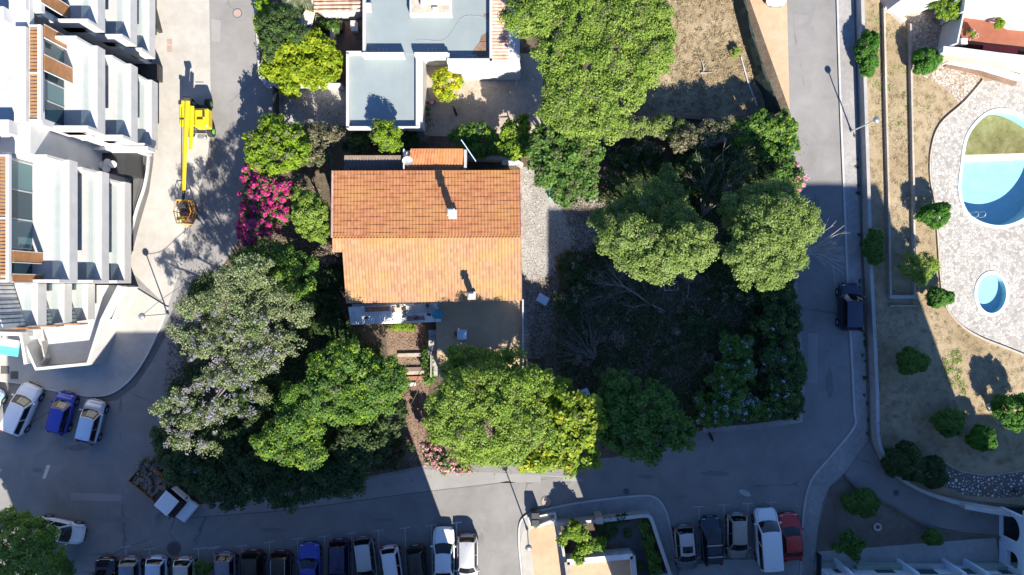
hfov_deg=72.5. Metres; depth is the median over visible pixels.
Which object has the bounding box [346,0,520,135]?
flat roof bungalow
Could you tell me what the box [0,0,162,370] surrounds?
apartment building
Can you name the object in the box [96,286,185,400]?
road gutter
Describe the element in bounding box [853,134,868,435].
pavement weeds
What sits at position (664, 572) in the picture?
yard wall
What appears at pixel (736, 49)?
plant
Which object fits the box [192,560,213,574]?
shrub
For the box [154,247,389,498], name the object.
undergrowth
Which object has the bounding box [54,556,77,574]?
palm like shrub
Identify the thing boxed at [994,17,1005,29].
potted plant
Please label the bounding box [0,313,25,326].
window
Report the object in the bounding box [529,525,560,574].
sand bed
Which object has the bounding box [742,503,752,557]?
parking mark
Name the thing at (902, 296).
retaining wall
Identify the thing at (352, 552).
parking mark
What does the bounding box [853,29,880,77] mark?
clipped bush
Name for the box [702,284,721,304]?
scrub bush
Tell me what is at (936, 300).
clipped bush
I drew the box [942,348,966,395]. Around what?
lawn weeds
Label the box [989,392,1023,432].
clipped bush
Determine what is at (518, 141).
shrub
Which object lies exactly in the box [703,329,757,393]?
plumbago
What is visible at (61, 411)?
parked car
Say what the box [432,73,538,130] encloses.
patio litter
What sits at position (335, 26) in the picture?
shrub
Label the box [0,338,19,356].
turquoise canopy
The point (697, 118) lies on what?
field wall
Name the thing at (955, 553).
footpath
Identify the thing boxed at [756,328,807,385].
climbing hedge
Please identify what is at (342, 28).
alley wall
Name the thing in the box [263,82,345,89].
hedge wall
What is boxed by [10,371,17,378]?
drain cover
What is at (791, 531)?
parked car
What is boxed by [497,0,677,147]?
pine tree
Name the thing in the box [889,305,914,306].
retaining wall
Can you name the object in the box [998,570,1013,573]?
window
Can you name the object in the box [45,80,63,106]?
window
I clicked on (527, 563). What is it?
pavement lit edge
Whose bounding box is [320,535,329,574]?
parking mark
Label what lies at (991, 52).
villa
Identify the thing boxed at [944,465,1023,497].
pebble path
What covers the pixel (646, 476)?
road stain
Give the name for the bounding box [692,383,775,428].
plumbago
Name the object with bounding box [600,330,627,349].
scrub bush
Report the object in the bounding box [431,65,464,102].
shrub
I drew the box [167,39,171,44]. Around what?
drain cover
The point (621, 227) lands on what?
pine tree
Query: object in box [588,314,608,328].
scrub bush
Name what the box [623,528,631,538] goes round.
plant
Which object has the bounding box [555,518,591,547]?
shrub
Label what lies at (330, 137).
dry shrub
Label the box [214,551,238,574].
parked car
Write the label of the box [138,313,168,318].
street lamp
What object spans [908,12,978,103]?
stone path
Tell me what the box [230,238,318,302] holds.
broadleaf tree
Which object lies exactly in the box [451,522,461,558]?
parking mark
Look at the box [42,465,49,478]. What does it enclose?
lane mark
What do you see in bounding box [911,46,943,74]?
clipped bush
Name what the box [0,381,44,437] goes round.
parked car
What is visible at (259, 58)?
street wall
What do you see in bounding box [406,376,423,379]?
garden step
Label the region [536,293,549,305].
blue tank
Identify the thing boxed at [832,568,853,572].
window
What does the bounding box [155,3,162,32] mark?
forecourt wall
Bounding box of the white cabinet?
[350,20,358,32]
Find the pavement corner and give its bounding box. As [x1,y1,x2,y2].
[0,283,166,394]
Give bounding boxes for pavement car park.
[679,559,799,574]
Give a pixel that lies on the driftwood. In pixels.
(704, 68)
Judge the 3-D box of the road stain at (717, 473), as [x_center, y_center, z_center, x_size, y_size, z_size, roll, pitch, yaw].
[17.342,15.961,59.986,2.730,0.001,0.512,0,90,0]
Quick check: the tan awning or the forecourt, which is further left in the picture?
the forecourt
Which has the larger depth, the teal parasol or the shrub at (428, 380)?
the shrub at (428, 380)
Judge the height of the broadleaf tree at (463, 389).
10.746 m
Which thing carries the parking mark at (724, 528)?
on the road at (786, 464)
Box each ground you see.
[169,0,797,504]
[560,518,665,574]
[815,476,998,556]
[861,190,1023,533]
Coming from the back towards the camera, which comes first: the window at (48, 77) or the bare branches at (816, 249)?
the bare branches at (816, 249)
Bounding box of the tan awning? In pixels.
[298,10,319,30]
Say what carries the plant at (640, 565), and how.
on the yard path at (634, 544)
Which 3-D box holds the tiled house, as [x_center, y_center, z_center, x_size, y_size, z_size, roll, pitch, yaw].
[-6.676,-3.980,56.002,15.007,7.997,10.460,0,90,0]
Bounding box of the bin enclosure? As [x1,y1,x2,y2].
[527,508,556,527]
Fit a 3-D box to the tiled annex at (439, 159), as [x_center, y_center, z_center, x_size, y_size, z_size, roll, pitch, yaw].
[-6.064,-10.037,57.425,4.981,5.150,1.805,0,90,0]
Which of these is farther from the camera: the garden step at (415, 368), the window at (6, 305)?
the garden step at (415, 368)
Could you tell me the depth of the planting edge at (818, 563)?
59.57 m
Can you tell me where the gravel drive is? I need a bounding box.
[279,89,345,125]
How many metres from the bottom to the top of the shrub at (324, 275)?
2.994 m
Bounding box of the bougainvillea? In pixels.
[235,163,297,247]
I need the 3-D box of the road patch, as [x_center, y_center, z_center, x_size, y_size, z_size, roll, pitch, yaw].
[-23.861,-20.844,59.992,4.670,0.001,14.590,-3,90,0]
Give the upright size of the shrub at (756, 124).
3.704 m
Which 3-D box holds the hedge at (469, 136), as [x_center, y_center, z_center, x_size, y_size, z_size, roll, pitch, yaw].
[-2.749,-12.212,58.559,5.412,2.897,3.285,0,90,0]
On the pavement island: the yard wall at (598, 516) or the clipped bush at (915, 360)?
the yard wall at (598, 516)
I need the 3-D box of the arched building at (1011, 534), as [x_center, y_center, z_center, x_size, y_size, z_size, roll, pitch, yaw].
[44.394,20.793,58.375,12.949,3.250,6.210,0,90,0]
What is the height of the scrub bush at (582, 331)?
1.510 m
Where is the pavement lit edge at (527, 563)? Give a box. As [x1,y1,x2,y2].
[520,517,542,574]
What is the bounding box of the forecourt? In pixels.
[131,59,153,262]
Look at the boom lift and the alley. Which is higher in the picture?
the alley
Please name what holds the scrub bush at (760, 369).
on the garden ground at (319, 180)
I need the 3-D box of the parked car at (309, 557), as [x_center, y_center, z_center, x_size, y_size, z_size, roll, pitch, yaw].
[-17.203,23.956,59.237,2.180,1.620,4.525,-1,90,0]
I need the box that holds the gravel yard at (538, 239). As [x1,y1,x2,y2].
[520,167,604,357]
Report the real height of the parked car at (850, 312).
1.840 m
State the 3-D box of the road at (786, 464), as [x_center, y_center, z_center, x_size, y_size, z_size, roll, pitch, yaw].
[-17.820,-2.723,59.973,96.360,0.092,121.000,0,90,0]
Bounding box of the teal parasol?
[431,309,443,318]
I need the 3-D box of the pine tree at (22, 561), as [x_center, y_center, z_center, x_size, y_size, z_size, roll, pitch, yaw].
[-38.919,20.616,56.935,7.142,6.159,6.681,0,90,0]
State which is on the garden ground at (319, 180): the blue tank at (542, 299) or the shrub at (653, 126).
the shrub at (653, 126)
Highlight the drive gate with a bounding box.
[273,86,279,124]
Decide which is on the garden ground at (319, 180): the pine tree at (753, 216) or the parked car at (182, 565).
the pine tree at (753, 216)
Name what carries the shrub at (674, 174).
on the garden ground at (319, 180)
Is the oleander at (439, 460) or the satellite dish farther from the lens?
the oleander at (439, 460)
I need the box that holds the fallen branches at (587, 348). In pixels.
[538,302,602,369]
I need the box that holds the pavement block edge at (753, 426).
[703,281,804,432]
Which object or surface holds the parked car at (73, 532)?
on the road at (786, 464)
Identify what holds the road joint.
on the road band
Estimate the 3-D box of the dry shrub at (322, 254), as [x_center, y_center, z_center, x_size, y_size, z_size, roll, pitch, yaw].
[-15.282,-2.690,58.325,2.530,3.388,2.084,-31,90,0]
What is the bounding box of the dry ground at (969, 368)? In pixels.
[864,0,1023,504]
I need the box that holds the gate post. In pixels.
[259,77,270,88]
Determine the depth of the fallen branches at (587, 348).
59.02 m
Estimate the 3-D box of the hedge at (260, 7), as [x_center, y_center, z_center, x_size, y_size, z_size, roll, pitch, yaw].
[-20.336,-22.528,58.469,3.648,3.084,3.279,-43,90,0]
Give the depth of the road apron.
59.99 m
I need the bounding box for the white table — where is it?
[457,330,466,338]
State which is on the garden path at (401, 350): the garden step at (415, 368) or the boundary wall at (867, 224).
the garden step at (415, 368)
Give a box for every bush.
[552,279,589,310]
[554,250,603,294]
[568,324,589,341]
[571,355,590,368]
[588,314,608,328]
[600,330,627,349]
[602,279,617,293]
[616,307,633,321]
[639,294,656,307]
[675,300,691,313]
[684,402,699,418]
[696,378,712,391]
[697,350,716,364]
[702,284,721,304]
[715,283,780,315]
[716,319,732,332]
[740,319,770,346]
[752,357,768,375]
[839,487,880,519]
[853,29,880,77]
[860,228,885,265]
[880,439,926,482]
[895,346,931,375]
[896,251,940,286]
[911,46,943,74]
[914,201,951,229]
[919,454,949,489]
[920,527,943,545]
[924,286,954,308]
[928,407,966,437]
[965,423,997,451]
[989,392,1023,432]
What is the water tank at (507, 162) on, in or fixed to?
on the yard wall at (519, 164)
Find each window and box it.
[0,285,16,297]
[0,299,20,311]
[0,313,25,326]
[12,159,31,191]
[12,188,31,219]
[12,218,31,247]
[12,247,31,273]
[45,0,63,18]
[45,40,63,62]
[45,72,63,87]
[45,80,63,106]
[45,99,63,125]
[47,311,52,323]
[72,310,76,321]
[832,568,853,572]
[875,570,895,572]
[914,568,938,573]
[960,568,975,573]
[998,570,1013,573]
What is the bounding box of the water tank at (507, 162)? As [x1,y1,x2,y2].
[502,159,516,164]
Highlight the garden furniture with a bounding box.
[98,159,116,172]
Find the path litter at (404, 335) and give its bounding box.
[386,326,428,460]
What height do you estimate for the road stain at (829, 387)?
0.001 m
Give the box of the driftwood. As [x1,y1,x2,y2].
[700,57,712,72]
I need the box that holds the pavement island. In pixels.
[520,496,675,574]
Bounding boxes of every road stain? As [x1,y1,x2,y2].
[31,468,43,472]
[64,444,87,450]
[478,532,483,543]
[637,475,654,478]
[699,470,729,475]
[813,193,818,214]
[825,366,833,397]
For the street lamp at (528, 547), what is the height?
4.470 m
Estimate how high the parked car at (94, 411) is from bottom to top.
1.660 m
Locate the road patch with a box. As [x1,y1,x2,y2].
[209,0,261,128]
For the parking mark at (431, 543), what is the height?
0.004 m
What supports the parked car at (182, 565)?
on the road at (786, 464)
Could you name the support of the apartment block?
on the ground at (868, 387)
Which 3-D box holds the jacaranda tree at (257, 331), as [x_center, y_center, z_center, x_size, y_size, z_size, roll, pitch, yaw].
[-21.532,5.162,54.753,9.853,10.567,16.639,31,90,0]
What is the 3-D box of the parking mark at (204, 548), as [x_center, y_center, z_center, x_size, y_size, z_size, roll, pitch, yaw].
[-26.207,24.315,59.974,2.373,0.004,4.225,0,90,0]
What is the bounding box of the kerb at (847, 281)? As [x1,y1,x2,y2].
[800,0,856,574]
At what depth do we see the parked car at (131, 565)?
58.85 m
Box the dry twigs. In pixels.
[543,257,765,421]
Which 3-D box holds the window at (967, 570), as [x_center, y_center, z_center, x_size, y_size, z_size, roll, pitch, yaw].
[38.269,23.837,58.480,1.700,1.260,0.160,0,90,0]
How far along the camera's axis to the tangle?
58.58 m
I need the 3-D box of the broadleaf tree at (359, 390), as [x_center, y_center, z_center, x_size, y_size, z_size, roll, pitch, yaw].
[-13.899,8.603,55.289,13.068,9.484,7.387,-36,90,0]
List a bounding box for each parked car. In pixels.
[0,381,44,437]
[0,388,7,408]
[37,514,86,545]
[45,390,79,435]
[74,397,108,445]
[91,556,118,574]
[118,555,144,574]
[145,554,170,574]
[172,556,197,574]
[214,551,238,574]
[240,549,265,574]
[270,550,293,574]
[295,541,321,574]
[328,538,350,574]
[353,535,379,574]
[380,544,402,574]
[406,544,427,574]
[430,526,455,574]
[455,533,479,574]
[672,524,699,569]
[698,515,724,565]
[724,512,750,558]
[763,0,785,6]
[777,511,803,561]
[835,283,864,330]
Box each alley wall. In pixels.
[316,20,344,32]
[330,28,336,45]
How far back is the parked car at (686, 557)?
58.78 m
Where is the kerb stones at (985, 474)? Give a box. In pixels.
[945,462,1023,475]
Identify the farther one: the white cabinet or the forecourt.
the forecourt
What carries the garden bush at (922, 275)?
on the dry ground at (969, 368)
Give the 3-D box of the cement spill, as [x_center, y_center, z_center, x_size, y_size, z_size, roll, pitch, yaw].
[20.020,17.655,59.989,1.205,0.017,0.443,27,90,0]
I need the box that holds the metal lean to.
[348,302,441,324]
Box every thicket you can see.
[596,135,664,203]
[668,145,757,207]
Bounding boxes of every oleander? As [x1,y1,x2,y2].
[368,434,415,472]
[418,441,473,475]
[755,138,809,193]
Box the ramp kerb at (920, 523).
[843,474,1000,537]
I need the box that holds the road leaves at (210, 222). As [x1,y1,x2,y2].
[175,143,249,314]
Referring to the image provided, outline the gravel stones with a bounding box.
[524,171,602,354]
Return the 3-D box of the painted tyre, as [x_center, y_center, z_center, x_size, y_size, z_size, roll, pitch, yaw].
[31.350,20.543,59.890,0.740,0.190,0.740,0,90,0]
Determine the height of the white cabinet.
1.145 m
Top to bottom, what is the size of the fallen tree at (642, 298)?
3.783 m
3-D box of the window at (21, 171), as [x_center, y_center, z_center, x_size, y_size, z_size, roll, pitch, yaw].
[-34.855,-7.926,49.475,0.070,2.450,2.027,0,90,0]
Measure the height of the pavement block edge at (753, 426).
0.100 m
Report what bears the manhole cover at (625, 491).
on the road at (786, 464)
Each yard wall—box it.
[467,155,522,168]
[556,510,671,574]
[558,526,565,565]
[651,569,672,574]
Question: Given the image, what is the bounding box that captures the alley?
[297,19,362,86]
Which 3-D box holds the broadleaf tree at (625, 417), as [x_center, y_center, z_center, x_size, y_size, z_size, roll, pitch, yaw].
[10.274,10.129,56.284,8.341,7.467,7.723,0,90,0]
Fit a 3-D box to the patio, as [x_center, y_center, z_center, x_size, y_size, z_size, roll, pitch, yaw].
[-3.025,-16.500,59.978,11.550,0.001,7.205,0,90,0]
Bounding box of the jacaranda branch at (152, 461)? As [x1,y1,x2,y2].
[136,453,163,474]
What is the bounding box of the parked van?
[751,506,783,571]
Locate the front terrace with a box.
[429,298,523,376]
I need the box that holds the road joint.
[192,483,498,517]
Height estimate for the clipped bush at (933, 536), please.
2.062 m
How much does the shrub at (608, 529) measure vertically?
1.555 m
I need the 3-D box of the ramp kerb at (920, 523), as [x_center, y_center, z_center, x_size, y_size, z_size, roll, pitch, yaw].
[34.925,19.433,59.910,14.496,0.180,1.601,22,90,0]
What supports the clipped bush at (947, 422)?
on the dry ground at (969, 368)
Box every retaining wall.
[881,7,891,294]
[887,295,917,298]
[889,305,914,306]
[907,24,915,294]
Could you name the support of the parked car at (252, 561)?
on the road at (786, 464)
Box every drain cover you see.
[1,366,8,373]
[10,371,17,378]
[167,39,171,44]
[167,46,171,51]
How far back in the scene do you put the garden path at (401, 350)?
59.98 m
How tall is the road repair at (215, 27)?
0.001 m
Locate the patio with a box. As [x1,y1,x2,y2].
[427,53,543,135]
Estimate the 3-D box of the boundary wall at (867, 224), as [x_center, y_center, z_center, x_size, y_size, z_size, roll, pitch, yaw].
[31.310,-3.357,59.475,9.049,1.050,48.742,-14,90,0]
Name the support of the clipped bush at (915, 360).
on the dry ground at (969, 368)
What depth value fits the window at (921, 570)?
58.83 m
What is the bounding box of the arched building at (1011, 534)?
[955,501,1023,574]
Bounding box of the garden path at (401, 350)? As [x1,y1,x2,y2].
[386,325,428,460]
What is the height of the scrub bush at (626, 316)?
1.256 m
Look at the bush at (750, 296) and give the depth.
58.63 m
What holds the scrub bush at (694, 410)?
on the garden ground at (319, 180)
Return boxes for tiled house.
[331,170,522,302]
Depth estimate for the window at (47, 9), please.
49.67 m
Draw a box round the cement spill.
[739,489,750,496]
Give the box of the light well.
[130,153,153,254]
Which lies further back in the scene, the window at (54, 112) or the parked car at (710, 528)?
the parked car at (710, 528)
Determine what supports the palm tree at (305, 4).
on the garden ground at (319, 180)
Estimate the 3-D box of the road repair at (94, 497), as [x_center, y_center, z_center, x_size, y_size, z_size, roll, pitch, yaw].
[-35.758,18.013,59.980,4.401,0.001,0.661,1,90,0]
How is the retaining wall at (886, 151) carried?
on the dry ground at (969, 368)
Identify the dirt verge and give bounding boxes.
[750,0,789,109]
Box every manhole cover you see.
[167,541,180,555]
[233,8,241,17]
[541,496,552,507]
[623,488,628,494]
[893,490,898,495]
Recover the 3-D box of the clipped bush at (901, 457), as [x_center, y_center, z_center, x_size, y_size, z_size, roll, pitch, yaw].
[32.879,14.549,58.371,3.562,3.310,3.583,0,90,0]
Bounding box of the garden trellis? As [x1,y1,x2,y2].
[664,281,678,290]
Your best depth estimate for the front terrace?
57.10 m
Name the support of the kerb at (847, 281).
on the road at (786, 464)
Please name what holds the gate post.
on the garden ground at (319, 180)
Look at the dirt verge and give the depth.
59.99 m
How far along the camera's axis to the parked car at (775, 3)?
59.31 m
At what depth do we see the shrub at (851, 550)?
57.97 m
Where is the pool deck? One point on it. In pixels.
(971, 252)
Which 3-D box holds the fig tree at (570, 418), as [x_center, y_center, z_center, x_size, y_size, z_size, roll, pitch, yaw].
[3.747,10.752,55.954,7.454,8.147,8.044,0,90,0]
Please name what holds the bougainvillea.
on the garden ground at (319, 180)
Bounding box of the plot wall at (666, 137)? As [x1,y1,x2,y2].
[593,133,726,142]
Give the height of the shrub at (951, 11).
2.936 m
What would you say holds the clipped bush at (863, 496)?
on the planting ground at (898, 527)
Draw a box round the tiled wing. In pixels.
[311,0,362,20]
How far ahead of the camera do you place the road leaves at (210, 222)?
59.97 m
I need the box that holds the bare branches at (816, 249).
[806,218,858,288]
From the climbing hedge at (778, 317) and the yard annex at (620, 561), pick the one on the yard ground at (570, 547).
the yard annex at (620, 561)
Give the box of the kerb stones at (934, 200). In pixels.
[929,80,1023,355]
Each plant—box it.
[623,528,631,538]
[636,560,645,569]
[729,46,741,58]
[966,28,979,40]
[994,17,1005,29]
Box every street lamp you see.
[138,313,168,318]
[525,528,531,550]
[850,116,879,132]
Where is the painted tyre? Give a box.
[873,523,881,530]
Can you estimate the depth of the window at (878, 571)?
58.63 m
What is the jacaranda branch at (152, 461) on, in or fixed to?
on the garden ground at (319, 180)
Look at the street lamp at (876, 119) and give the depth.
56.26 m
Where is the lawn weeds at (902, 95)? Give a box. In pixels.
[865,7,930,142]
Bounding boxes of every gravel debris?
[523,275,556,357]
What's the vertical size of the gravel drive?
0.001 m
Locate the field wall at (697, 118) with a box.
[628,114,765,121]
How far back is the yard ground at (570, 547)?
59.87 m
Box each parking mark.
[193,546,220,560]
[264,541,274,566]
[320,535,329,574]
[346,532,356,574]
[373,529,383,572]
[400,527,410,572]
[427,524,436,574]
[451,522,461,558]
[696,506,703,557]
[719,504,728,557]
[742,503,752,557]
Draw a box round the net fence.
[734,0,780,114]
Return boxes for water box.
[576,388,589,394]
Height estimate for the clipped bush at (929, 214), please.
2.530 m
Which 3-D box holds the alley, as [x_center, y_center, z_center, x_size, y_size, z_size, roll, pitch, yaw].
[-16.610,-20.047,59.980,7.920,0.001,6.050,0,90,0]
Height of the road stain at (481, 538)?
0.001 m
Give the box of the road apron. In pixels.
[131,0,210,306]
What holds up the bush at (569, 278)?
on the garden ground at (319, 180)
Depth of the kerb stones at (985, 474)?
59.88 m
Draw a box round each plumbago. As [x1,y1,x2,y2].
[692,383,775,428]
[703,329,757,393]
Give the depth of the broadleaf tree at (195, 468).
54.34 m
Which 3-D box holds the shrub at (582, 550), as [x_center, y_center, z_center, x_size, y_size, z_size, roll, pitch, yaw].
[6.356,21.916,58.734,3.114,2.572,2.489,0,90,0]
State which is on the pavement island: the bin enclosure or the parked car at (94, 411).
the bin enclosure
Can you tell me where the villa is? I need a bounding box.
[881,0,1023,85]
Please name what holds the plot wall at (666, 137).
on the garden ground at (319, 180)
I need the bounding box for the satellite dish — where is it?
[402,157,412,164]
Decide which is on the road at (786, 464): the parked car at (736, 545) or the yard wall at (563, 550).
the parked car at (736, 545)
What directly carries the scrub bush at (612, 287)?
on the garden ground at (319, 180)
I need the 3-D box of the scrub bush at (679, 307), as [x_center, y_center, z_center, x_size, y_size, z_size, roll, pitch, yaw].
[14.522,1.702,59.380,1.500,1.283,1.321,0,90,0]
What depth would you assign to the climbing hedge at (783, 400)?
57.45 m
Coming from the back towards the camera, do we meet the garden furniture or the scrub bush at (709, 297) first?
the scrub bush at (709, 297)
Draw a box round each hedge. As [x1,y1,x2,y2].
[253,0,289,41]
[447,120,507,159]
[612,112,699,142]
[747,283,803,338]
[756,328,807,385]
[756,370,805,420]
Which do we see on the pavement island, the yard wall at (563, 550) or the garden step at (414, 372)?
the yard wall at (563, 550)
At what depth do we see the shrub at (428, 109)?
59.30 m
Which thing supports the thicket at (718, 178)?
on the garden ground at (319, 180)
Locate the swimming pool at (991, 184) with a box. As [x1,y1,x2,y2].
[958,108,1023,227]
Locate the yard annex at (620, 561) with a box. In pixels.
[564,548,636,574]
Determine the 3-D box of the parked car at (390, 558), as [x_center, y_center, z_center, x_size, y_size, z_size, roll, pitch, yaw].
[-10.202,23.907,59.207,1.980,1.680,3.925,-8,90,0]
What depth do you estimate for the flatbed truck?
58.86 m
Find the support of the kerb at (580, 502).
on the road at (786, 464)
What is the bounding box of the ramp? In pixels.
[844,442,998,535]
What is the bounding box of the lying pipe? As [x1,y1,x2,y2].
[740,57,756,105]
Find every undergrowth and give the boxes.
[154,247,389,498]
[556,143,799,442]
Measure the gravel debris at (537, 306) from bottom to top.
0.178 m
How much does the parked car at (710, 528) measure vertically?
1.660 m
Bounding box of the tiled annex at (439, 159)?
[403,149,466,170]
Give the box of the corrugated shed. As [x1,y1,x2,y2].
[344,155,402,170]
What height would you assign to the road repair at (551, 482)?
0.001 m
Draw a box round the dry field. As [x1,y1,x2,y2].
[628,0,767,116]
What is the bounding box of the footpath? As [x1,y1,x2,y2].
[814,538,998,570]
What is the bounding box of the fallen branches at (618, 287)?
[588,255,631,302]
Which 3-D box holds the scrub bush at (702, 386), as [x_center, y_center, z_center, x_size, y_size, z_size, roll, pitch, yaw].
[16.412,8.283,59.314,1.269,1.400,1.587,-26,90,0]
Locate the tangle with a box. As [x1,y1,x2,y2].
[408,114,434,142]
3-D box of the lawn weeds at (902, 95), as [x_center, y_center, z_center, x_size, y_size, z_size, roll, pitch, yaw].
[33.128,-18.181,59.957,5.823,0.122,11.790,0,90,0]
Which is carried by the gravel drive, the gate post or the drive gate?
the drive gate
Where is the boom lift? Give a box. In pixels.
[173,96,215,224]
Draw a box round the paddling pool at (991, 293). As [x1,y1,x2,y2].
[974,271,1008,315]
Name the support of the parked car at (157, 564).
on the road at (786, 464)
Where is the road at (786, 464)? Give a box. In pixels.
[0,0,864,574]
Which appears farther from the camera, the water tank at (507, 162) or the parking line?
the parking line
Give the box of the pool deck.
[932,78,1023,352]
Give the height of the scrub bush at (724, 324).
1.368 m
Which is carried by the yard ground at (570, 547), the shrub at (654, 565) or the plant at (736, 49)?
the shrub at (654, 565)
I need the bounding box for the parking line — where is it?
[724,560,754,560]
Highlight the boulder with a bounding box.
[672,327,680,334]
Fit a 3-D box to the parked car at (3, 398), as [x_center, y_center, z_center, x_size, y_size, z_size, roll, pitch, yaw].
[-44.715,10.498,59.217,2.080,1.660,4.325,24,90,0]
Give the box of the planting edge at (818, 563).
[816,552,821,574]
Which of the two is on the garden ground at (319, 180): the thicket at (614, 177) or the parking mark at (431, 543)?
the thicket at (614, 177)
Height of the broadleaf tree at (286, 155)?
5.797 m
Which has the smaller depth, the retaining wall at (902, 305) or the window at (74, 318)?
the window at (74, 318)
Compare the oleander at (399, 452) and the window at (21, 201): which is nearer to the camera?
the window at (21, 201)
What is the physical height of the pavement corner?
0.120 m
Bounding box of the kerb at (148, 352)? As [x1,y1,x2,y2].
[0,307,168,396]
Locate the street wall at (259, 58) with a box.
[253,0,264,76]
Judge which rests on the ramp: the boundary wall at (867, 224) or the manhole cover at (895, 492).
the manhole cover at (895, 492)
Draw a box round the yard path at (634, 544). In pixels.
[608,520,647,574]
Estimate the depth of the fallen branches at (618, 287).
59.02 m
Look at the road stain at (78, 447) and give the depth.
59.99 m
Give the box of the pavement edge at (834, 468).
[802,0,867,574]
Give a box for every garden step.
[398,353,423,356]
[405,367,424,370]
[406,371,423,374]
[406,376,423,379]
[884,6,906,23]
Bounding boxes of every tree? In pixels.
[0,504,67,574]
[148,252,314,458]
[149,373,282,513]
[224,396,408,514]
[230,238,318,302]
[241,112,311,176]
[249,336,411,470]
[254,2,309,63]
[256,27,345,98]
[280,0,318,22]
[289,186,330,244]
[369,118,403,152]
[422,343,557,469]
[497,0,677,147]
[517,375,609,478]
[525,120,605,208]
[586,171,722,286]
[590,240,665,314]
[596,368,697,467]
[685,144,766,215]
[716,177,824,291]
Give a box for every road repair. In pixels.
[70,493,120,501]
[211,19,220,41]
[541,477,562,487]
[808,333,817,383]
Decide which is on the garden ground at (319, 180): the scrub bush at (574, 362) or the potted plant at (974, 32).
the scrub bush at (574, 362)
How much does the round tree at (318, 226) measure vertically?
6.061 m
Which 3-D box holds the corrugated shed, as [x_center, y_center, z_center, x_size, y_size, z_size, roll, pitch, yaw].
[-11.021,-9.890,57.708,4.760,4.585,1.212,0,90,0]
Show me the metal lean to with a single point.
(388, 313)
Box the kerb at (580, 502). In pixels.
[518,494,675,574]
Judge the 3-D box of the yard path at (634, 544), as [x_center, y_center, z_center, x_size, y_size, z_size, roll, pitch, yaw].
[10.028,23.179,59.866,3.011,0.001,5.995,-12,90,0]
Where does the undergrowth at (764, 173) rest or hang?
on the garden ground at (319, 180)
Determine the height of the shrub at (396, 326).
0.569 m
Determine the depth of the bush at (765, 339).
58.56 m
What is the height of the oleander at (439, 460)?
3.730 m
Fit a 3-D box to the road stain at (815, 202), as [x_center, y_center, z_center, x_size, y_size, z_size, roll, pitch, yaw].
[26.096,-6.612,59.986,0.626,0.001,3.076,0,90,0]
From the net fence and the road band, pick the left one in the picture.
the road band
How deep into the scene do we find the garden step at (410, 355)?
59.75 m
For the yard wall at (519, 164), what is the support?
on the garden ground at (319, 180)
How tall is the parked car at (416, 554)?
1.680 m
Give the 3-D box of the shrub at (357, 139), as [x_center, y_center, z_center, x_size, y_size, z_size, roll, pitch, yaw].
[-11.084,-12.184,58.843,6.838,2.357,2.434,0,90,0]
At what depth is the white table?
56.35 m
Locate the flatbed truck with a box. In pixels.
[128,463,198,521]
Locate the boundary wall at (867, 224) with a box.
[855,0,992,508]
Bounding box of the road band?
[191,469,583,517]
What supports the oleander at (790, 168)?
on the garden ground at (319, 180)
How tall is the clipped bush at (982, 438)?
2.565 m
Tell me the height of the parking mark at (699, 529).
0.004 m
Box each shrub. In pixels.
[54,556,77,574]
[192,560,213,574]
[284,120,345,192]
[305,254,362,346]
[311,240,339,268]
[314,18,341,35]
[339,130,420,154]
[383,323,415,331]
[393,341,437,431]
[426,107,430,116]
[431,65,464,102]
[494,113,533,161]
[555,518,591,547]
[570,536,606,565]
[594,512,629,541]
[638,518,661,574]
[657,162,692,210]
[669,115,741,153]
[727,108,801,152]
[830,529,866,563]
[928,0,961,20]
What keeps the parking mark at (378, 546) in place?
on the road at (786, 464)
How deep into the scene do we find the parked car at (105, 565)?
59.17 m
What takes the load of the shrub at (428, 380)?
on the garden path at (401, 350)

